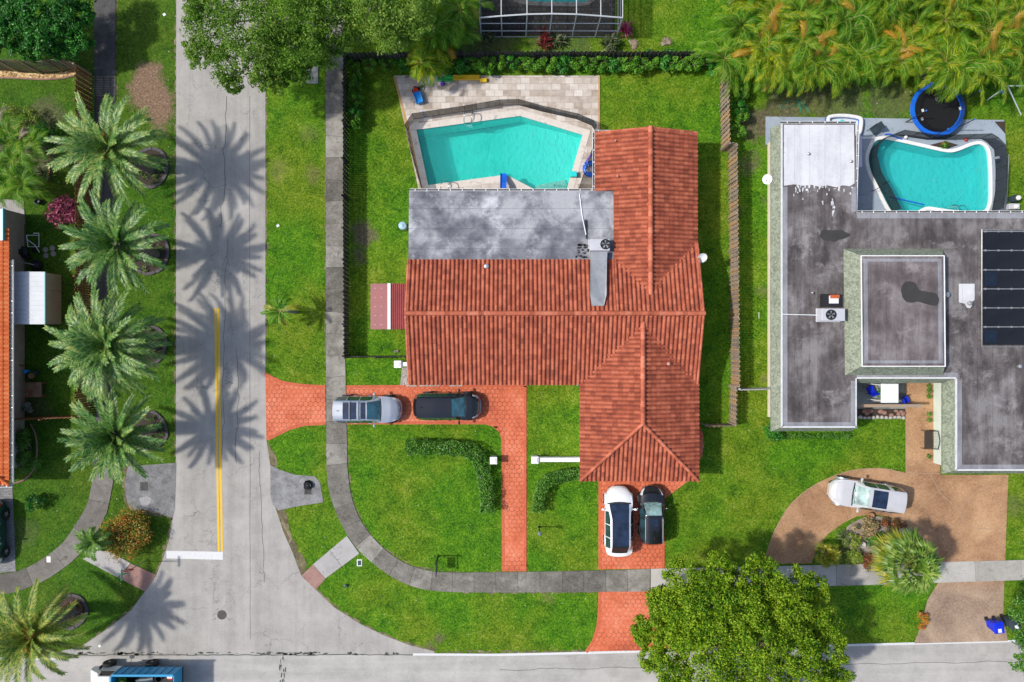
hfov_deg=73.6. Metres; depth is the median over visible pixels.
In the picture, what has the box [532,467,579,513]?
clipped hedge
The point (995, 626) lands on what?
wheelie bin
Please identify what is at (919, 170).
swimming pool
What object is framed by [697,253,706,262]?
satellite dish
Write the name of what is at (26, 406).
tarpaulin heap
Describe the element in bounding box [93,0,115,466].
dark path
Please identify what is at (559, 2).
swimming pool
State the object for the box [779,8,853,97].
areca palm
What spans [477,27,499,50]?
strap plant
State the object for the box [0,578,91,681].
date palm
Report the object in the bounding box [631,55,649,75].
hedge shrub
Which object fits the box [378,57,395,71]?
hedge shrub
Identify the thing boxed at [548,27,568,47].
strap plant
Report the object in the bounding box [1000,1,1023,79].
areca palm
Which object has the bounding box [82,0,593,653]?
lawn edge earth
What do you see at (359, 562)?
utility box
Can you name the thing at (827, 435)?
border planting
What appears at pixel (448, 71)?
hedge shrub
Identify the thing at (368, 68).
hedge shrub
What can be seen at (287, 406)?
driveway apron
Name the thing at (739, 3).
areca palm
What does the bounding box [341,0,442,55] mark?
oak tree
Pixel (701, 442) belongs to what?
side step
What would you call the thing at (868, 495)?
parked car
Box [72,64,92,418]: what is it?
picket fence
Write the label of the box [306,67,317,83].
utility slab
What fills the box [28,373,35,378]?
flower pot
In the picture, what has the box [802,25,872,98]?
areca palm
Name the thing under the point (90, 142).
date palm
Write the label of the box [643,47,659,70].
hedge shrub
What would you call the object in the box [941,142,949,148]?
poolside plant
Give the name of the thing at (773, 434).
corner bush
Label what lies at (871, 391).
patio chair
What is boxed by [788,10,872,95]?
areca palm
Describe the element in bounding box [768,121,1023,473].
flat roofed house
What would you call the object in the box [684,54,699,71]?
hedge shrub
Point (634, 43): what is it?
dry palm leaf
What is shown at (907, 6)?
areca palm
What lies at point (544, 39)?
strap plant
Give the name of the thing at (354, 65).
hedge shrub
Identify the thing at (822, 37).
areca palm
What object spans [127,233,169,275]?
palm bed
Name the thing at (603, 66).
hedge shrub
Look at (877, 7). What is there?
areca palm
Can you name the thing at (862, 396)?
courtyard floor
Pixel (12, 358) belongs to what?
orange roofed house
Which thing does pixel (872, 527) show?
shrub
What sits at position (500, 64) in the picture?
hedge shrub
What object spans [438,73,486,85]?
toy slide
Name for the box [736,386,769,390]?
plastic fence
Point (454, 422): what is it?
driveway border
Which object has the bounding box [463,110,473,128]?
pool ladder
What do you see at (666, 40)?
dry palm leaf
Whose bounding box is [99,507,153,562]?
croton
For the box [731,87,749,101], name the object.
hedge shrub
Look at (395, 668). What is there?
road
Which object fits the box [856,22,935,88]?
areca palm
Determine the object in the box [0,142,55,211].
areca palm
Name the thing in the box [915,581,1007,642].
neighbour drive apron
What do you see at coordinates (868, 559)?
shrub
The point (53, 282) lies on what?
door panel
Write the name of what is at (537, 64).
hedge shrub
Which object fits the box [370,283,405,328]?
garden shed
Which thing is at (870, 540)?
shrub
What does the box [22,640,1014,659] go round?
edge line
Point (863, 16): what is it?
areca palm
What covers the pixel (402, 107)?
terrace edging
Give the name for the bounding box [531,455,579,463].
pier wall
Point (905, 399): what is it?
patio chair
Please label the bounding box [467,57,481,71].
hedge shrub
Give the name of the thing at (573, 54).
picket fence
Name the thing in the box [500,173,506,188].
pool slide
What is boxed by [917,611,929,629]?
straggly plant
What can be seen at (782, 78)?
areca palm
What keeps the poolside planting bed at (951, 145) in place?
on the neighbour pool deck
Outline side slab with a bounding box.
[24,225,24,271]
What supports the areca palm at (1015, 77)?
on the ground
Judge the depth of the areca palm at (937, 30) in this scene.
45.60 m
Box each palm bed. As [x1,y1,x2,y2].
[52,593,88,629]
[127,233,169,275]
[130,325,167,366]
[131,147,168,188]
[131,410,168,450]
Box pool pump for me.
[1004,203,1019,209]
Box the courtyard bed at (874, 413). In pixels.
[857,409,904,416]
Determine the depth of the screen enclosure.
45.88 m
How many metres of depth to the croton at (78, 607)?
47.54 m
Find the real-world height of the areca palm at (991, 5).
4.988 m
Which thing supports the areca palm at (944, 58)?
on the ground
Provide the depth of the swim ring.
47.62 m
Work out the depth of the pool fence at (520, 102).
47.35 m
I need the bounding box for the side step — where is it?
[699,426,703,459]
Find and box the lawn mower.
[18,233,39,259]
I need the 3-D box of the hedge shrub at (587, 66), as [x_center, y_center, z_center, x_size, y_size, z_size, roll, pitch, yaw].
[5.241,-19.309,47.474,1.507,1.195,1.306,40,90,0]
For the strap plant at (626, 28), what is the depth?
47.38 m
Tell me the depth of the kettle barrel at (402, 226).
47.23 m
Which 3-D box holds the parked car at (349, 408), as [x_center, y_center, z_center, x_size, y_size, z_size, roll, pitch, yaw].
[-10.011,4.719,47.066,4.828,1.891,2.410,0,90,0]
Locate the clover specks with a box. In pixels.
[1,0,1023,652]
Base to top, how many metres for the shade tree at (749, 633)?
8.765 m
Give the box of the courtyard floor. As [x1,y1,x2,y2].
[857,383,905,418]
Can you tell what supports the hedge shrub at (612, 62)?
on the ground
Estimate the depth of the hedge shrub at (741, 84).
47.05 m
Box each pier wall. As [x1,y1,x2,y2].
[394,361,406,367]
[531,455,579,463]
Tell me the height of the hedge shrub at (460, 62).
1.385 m
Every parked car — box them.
[0,500,9,562]
[331,392,401,426]
[413,389,480,424]
[602,486,636,556]
[637,485,668,544]
[827,475,906,513]
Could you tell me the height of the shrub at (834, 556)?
2.039 m
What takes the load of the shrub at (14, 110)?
on the ground
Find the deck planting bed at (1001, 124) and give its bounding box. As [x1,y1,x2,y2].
[995,121,1004,132]
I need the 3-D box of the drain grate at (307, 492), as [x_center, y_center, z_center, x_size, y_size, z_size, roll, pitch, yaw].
[-14.316,10.509,47.992,0.580,0.072,0.510,0,90,0]
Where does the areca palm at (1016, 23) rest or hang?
on the ground
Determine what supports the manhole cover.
on the side street
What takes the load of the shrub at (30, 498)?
on the ground
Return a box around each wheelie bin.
[984,616,1004,633]
[999,612,1021,630]
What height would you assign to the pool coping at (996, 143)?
1.190 m
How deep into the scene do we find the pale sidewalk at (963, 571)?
47.95 m
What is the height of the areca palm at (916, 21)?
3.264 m
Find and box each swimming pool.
[409,109,590,188]
[514,0,593,5]
[865,136,992,210]
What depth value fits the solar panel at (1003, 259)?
44.62 m
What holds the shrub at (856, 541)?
in the island bed at (881, 528)
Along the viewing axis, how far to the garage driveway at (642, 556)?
47.97 m
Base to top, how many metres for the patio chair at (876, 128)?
0.992 m
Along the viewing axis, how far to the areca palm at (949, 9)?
44.49 m
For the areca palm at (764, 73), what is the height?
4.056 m
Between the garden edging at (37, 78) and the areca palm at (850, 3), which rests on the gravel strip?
the garden edging at (37, 78)
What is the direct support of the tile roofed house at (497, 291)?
on the ground
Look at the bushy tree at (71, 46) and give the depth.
44.77 m
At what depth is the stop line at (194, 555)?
47.98 m
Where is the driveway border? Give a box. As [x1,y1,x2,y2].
[264,373,664,652]
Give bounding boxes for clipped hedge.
[405,437,496,513]
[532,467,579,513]
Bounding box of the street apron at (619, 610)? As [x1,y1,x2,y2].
[585,592,669,650]
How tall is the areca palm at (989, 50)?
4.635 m
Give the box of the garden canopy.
[867,383,897,402]
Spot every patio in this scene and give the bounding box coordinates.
[0,199,24,223]
[481,0,614,35]
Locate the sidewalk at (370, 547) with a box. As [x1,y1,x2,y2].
[326,3,649,592]
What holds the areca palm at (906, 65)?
on the ground
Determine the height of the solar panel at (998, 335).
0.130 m
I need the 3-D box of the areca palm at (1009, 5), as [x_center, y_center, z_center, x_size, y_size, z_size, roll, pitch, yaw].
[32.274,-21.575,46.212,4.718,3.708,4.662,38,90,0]
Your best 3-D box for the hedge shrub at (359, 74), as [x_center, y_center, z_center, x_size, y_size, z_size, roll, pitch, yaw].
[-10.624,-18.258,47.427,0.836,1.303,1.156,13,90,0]
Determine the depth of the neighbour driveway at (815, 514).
47.97 m
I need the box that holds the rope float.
[897,198,924,204]
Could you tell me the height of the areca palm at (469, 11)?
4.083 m
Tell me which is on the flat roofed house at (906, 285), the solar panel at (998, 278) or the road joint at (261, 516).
the solar panel at (998, 278)
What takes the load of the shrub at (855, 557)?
in the island bed at (881, 528)
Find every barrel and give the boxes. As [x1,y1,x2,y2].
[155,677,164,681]
[398,222,406,230]
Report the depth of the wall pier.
47.07 m
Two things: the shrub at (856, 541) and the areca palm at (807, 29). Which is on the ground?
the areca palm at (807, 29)
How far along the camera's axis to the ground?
48.00 m
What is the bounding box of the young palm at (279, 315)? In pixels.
[260,293,300,331]
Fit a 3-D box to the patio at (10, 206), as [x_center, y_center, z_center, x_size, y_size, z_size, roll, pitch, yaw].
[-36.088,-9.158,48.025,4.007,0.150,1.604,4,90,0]
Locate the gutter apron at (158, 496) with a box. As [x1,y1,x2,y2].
[125,463,175,517]
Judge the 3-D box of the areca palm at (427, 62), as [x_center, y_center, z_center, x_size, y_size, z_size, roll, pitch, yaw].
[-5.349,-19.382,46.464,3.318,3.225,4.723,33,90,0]
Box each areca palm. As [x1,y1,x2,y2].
[0,106,49,174]
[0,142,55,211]
[405,34,467,86]
[413,0,481,55]
[417,0,497,43]
[689,25,787,97]
[704,0,781,63]
[711,0,768,36]
[715,0,769,12]
[734,0,807,82]
[735,23,799,91]
[743,41,811,97]
[755,0,799,35]
[760,0,826,72]
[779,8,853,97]
[781,0,844,52]
[783,0,830,19]
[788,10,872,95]
[799,12,838,63]
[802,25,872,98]
[814,0,878,52]
[818,0,875,46]
[836,22,895,88]
[839,0,879,27]
[849,0,914,37]
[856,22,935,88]
[857,1,925,64]
[871,0,924,28]
[875,20,950,91]
[878,1,939,55]
[883,0,935,11]
[903,0,970,20]
[906,5,973,81]
[910,21,985,102]
[918,0,983,46]
[919,28,998,102]
[929,0,982,38]
[946,0,1021,60]
[947,0,999,10]
[949,0,1023,105]
[961,0,1022,40]
[966,33,1023,97]
[974,0,1023,68]
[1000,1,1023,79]
[1002,43,1023,94]
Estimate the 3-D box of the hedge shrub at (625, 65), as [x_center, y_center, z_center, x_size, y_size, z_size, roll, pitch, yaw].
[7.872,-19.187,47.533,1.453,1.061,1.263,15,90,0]
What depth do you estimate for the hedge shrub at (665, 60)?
47.01 m
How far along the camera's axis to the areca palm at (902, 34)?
44.95 m
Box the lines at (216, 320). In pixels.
[214,308,222,550]
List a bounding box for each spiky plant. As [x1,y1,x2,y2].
[32,163,53,183]
[835,527,853,543]
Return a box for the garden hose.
[780,99,809,112]
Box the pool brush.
[993,156,1008,197]
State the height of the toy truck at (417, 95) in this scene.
0.488 m
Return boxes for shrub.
[0,103,39,130]
[15,428,42,473]
[24,493,46,512]
[28,117,58,150]
[44,193,76,229]
[346,58,360,70]
[347,104,363,120]
[348,79,362,94]
[350,113,362,130]
[351,67,363,83]
[351,92,364,110]
[361,58,377,71]
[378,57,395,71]
[395,57,410,72]
[442,57,456,75]
[450,56,470,75]
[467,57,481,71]
[477,54,494,76]
[487,54,505,69]
[504,54,519,70]
[517,54,533,70]
[526,48,548,71]
[537,56,559,73]
[554,50,572,73]
[568,50,581,69]
[580,55,598,72]
[595,55,609,72]
[603,55,622,74]
[616,55,634,71]
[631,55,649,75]
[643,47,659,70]
[654,48,674,73]
[668,54,687,72]
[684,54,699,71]
[695,54,715,68]
[705,56,727,76]
[728,75,744,88]
[730,123,746,138]
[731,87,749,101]
[731,98,748,116]
[734,112,749,123]
[813,542,841,568]
[841,531,861,550]
[844,549,863,565]
[852,516,879,538]
[862,551,875,571]
[863,531,884,547]
[879,517,906,532]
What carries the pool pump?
on the neighbour pool deck
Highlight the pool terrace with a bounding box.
[394,75,599,188]
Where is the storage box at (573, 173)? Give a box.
[570,171,576,177]
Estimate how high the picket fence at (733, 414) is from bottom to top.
1.515 m
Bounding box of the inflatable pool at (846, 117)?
[825,114,862,135]
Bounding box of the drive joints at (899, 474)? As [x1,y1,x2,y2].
[766,421,1004,554]
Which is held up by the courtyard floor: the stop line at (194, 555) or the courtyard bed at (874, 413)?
the courtyard bed at (874, 413)
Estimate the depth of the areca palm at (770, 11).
45.10 m
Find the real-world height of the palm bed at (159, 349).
0.498 m
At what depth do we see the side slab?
47.95 m
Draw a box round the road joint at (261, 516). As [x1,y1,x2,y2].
[77,96,1013,681]
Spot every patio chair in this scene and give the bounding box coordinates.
[863,385,879,396]
[867,121,884,135]
[898,395,911,403]
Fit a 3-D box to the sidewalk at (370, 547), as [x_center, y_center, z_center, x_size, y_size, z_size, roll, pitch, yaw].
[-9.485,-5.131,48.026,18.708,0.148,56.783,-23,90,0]
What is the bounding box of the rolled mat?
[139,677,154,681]
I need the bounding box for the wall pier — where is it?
[490,456,496,463]
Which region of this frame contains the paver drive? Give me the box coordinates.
[0,487,15,572]
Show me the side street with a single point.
(275, 602)
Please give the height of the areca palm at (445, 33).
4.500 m
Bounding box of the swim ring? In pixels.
[582,160,591,176]
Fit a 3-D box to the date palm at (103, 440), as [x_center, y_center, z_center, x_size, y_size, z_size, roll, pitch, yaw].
[-25.095,5.915,44.818,6.616,6.564,6.377,0,90,0]
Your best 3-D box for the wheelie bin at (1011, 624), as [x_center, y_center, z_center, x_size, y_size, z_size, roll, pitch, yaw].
[34.552,19.425,47.430,0.680,1.074,0.824,-17,90,0]
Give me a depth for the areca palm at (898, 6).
44.38 m
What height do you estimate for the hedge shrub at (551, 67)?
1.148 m
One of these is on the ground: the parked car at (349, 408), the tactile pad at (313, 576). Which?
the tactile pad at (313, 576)
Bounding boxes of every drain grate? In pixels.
[139,482,147,490]
[304,489,311,494]
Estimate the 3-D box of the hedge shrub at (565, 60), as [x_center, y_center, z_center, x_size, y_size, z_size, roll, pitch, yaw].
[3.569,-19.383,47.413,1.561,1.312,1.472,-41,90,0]
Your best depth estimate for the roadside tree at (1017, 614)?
44.53 m
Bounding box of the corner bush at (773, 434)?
[762,423,785,442]
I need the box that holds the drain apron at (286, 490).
[270,465,322,509]
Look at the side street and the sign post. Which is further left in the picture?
the side street
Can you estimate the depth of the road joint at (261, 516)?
47.98 m
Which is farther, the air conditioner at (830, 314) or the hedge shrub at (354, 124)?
the hedge shrub at (354, 124)
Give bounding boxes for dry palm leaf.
[628,38,637,50]
[661,36,671,45]
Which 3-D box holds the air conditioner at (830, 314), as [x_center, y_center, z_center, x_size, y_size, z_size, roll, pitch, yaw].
[20.705,-2.150,44.435,1.600,0.871,1.819,0,90,0]
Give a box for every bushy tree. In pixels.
[0,0,64,63]
[40,0,96,61]
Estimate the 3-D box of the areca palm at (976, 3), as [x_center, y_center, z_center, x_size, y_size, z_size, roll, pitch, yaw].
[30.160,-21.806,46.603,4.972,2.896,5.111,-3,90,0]
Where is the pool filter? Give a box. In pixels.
[1008,195,1020,202]
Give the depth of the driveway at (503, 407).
47.97 m
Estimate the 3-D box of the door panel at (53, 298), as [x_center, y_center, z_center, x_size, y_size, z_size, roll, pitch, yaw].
[-31.604,-2.904,47.120,0.030,1.640,1.102,0,90,0]
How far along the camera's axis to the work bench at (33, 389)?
47.30 m
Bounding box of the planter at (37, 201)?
[33,198,41,204]
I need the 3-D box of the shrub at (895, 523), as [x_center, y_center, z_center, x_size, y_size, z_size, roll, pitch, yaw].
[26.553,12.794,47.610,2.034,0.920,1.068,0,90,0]
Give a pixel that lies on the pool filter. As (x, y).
(1014, 198)
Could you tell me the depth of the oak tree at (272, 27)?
41.27 m
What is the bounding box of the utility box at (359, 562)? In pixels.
[357,559,361,565]
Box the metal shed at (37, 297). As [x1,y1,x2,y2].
[9,271,60,323]
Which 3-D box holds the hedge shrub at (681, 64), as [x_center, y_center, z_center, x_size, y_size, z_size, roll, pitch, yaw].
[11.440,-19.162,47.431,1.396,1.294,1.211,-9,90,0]
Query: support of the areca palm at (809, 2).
on the ground
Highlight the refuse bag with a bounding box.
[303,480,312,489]
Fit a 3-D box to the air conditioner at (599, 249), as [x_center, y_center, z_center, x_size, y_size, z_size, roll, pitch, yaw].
[5.733,-4.479,44.525,1.388,1.290,4.435,0,90,0]
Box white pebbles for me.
[402,368,462,386]
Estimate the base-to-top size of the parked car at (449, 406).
1.867 m
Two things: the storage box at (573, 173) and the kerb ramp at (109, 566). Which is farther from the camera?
the kerb ramp at (109, 566)
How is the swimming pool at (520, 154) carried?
in the pool terrace
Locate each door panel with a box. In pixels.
[46,273,60,290]
[46,290,60,306]
[46,307,60,323]
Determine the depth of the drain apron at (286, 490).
47.98 m
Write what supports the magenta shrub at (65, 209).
on the ground
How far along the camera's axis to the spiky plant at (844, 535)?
47.51 m
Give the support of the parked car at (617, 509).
on the garage driveway at (642, 556)
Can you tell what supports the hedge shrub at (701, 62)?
on the ground
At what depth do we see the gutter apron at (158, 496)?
47.98 m
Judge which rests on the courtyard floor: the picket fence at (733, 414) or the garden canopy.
the garden canopy
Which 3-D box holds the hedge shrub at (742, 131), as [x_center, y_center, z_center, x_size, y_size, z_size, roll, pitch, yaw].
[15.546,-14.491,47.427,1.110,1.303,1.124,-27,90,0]
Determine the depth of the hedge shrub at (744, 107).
47.12 m
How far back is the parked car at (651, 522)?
46.70 m
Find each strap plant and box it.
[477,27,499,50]
[535,25,555,51]
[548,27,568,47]
[600,31,621,51]
[617,19,633,38]
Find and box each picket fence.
[0,59,91,75]
[14,415,81,420]
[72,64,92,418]
[341,52,349,356]
[344,49,724,62]
[344,356,406,358]
[700,423,734,426]
[719,66,739,386]
[728,385,736,425]
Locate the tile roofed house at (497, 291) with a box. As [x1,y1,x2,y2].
[404,125,705,481]
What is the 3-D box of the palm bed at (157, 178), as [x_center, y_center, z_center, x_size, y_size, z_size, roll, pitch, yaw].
[-25.427,-12.146,47.856,2.763,0.489,2.929,0,90,0]
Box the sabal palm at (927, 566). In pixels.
[868,526,945,594]
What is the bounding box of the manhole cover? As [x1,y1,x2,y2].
[217,610,226,619]
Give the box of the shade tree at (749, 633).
[629,550,856,681]
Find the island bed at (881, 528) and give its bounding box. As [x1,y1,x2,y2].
[845,516,910,561]
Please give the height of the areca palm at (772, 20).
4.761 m
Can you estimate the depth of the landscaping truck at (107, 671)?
46.56 m
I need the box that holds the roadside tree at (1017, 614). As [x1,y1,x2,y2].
[1006,592,1023,672]
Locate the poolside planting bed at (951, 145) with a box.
[931,141,956,148]
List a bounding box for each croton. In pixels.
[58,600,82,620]
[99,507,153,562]
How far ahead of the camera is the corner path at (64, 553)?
47.96 m
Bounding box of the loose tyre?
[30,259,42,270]
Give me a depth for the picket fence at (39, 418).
46.86 m
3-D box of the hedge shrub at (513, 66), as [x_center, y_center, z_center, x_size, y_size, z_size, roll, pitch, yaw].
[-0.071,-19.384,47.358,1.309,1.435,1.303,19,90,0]
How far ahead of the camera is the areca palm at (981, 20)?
44.72 m
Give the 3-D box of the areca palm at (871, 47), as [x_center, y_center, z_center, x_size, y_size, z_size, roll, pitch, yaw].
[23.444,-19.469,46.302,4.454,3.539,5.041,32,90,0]
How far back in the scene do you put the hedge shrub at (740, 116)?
47.00 m
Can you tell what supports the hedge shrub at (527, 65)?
on the ground
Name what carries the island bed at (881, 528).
on the ground
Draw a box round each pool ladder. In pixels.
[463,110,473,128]
[944,204,965,210]
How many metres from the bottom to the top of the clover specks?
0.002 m
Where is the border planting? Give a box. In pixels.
[781,431,850,439]
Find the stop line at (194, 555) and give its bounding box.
[166,551,222,559]
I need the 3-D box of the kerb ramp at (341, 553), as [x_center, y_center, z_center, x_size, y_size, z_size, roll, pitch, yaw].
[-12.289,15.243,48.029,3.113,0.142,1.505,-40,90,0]
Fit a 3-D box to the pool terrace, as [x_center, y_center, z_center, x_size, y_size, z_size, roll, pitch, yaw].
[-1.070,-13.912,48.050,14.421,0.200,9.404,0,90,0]
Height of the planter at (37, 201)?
0.360 m
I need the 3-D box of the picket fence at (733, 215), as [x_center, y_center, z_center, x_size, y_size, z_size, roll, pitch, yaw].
[15.132,-7.850,47.042,0.662,1.915,21.950,-2,90,0]
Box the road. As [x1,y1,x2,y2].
[0,642,1023,681]
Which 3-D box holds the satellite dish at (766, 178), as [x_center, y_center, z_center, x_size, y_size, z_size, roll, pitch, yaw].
[17.018,-10.775,45.544,0.551,0.688,0.642,0,90,0]
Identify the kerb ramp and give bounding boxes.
[83,551,130,576]
[313,536,358,577]
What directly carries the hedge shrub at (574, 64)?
on the ground
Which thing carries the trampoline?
on the ground
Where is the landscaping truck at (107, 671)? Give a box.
[91,659,182,681]
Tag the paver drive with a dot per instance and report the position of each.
(8, 564)
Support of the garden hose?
on the ground
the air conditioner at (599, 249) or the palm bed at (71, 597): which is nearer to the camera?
the air conditioner at (599, 249)
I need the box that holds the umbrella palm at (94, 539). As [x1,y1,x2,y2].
[73,526,111,561]
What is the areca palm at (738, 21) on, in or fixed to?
on the ground
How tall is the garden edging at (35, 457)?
0.118 m
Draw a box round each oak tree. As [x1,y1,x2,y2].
[179,0,362,96]
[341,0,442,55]
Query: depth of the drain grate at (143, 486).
47.96 m
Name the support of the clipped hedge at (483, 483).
on the ground
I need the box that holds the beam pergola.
[857,402,921,406]
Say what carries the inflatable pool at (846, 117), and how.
on the neighbour pool deck
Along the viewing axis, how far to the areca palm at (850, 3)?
44.38 m
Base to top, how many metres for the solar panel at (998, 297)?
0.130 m
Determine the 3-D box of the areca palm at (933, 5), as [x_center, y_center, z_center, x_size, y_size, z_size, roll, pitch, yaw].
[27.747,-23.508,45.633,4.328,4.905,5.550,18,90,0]
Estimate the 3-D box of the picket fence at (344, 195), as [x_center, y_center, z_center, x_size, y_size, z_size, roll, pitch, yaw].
[-11.502,-9.526,47.218,0.193,1.565,21.233,0,90,0]
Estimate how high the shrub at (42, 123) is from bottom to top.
1.194 m
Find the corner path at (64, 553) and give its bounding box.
[0,468,113,593]
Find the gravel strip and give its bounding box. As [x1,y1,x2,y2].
[0,70,75,77]
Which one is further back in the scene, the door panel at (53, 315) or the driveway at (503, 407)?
the driveway at (503, 407)
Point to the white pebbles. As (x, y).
(404, 374)
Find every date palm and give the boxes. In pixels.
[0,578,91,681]
[43,91,170,206]
[43,286,173,403]
[57,386,165,483]
[58,189,171,297]
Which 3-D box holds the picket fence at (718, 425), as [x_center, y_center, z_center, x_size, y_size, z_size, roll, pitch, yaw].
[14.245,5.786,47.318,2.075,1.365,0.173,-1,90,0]
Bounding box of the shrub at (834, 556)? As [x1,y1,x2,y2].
[813,542,841,568]
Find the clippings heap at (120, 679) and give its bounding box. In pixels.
[115,677,127,681]
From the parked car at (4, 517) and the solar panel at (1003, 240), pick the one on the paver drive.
the parked car at (4, 517)
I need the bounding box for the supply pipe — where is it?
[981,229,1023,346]
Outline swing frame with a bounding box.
[987,81,1022,114]
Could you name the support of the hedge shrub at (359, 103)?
on the ground
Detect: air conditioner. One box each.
[588,239,610,305]
[816,294,844,321]
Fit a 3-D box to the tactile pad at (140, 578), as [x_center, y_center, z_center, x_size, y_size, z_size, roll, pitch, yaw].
[-26.281,16.502,48.032,2.279,0.136,1.399,27,90,0]
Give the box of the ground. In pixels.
[0,0,1023,656]
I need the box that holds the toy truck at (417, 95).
[412,86,423,103]
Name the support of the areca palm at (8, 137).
on the ground
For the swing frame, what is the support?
on the ground
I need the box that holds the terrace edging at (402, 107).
[393,76,599,184]
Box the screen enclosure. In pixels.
[479,0,622,37]
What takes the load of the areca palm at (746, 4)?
on the ground
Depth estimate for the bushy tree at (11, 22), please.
44.27 m
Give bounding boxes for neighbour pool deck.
[765,117,1006,210]
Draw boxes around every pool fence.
[405,99,596,188]
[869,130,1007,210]
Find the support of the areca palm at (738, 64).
on the ground
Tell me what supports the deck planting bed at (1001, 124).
on the neighbour pool deck
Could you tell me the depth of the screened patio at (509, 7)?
47.95 m
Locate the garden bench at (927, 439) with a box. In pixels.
[920,430,939,449]
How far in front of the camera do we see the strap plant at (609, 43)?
47.49 m
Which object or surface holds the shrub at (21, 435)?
on the ground
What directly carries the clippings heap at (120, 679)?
on the landscaping truck at (107, 671)
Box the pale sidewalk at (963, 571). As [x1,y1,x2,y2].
[650,560,1023,589]
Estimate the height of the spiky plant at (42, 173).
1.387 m
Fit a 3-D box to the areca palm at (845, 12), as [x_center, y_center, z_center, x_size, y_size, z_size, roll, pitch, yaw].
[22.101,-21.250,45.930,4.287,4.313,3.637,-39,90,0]
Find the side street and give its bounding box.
[49,0,433,655]
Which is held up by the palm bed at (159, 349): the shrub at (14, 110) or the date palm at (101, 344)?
the date palm at (101, 344)
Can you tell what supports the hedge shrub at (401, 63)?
on the ground
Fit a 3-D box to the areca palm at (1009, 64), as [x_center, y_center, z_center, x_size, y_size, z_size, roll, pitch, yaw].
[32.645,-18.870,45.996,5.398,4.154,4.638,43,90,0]
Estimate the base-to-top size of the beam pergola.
1.900 m
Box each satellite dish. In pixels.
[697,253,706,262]
[762,174,771,183]
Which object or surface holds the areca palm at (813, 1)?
on the ground
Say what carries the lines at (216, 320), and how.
on the side street
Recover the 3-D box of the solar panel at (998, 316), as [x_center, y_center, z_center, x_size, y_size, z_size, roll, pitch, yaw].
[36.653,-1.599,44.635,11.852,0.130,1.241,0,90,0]
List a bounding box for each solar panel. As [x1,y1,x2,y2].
[983,230,1023,249]
[983,249,1023,268]
[983,269,1023,287]
[983,288,1023,306]
[983,307,1023,325]
[983,326,1023,344]
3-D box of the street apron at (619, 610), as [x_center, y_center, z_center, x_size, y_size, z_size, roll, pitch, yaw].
[8.281,19.631,48.058,6.316,0.184,4.281,0,90,0]
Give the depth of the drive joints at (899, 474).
47.97 m
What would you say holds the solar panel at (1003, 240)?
on the flat roofed house at (906, 285)
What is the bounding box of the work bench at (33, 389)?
[25,382,47,396]
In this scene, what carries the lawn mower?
on the ground
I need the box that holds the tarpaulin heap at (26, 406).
[21,402,33,412]
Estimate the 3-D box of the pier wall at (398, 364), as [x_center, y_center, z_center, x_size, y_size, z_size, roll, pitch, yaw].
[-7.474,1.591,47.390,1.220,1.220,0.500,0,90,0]
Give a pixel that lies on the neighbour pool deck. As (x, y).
(869, 199)
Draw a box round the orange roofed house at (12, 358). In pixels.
[0,208,24,486]
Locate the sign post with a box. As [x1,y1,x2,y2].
[435,555,438,576]
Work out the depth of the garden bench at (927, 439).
47.55 m
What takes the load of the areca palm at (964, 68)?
on the ground
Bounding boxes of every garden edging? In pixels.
[0,75,74,79]
[12,424,37,484]
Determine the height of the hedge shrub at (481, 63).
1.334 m
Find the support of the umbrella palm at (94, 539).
on the ground
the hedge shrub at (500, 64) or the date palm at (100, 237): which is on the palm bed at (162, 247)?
the date palm at (100, 237)
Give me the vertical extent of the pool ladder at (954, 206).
1.530 m
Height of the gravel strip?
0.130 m
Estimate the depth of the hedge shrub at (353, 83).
47.09 m
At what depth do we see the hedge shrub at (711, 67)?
47.13 m
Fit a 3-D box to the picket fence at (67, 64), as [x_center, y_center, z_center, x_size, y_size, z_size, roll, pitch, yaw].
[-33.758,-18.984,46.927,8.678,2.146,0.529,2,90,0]
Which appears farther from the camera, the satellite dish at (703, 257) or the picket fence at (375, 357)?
the picket fence at (375, 357)
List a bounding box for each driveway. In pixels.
[346,385,526,570]
[598,481,687,568]
[766,383,1007,563]
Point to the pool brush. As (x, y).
(997, 157)
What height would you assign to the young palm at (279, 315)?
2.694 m
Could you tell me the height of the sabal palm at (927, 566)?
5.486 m
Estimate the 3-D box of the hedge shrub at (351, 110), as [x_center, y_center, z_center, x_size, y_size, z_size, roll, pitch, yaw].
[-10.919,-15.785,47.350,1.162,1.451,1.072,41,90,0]
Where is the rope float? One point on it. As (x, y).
(910, 201)
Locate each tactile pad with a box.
[118,564,155,590]
[302,565,324,589]
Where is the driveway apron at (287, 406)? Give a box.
[265,372,325,439]
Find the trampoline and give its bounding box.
[905,81,980,139]
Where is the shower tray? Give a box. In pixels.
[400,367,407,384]
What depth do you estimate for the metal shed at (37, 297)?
46.17 m
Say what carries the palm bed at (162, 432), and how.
on the ground

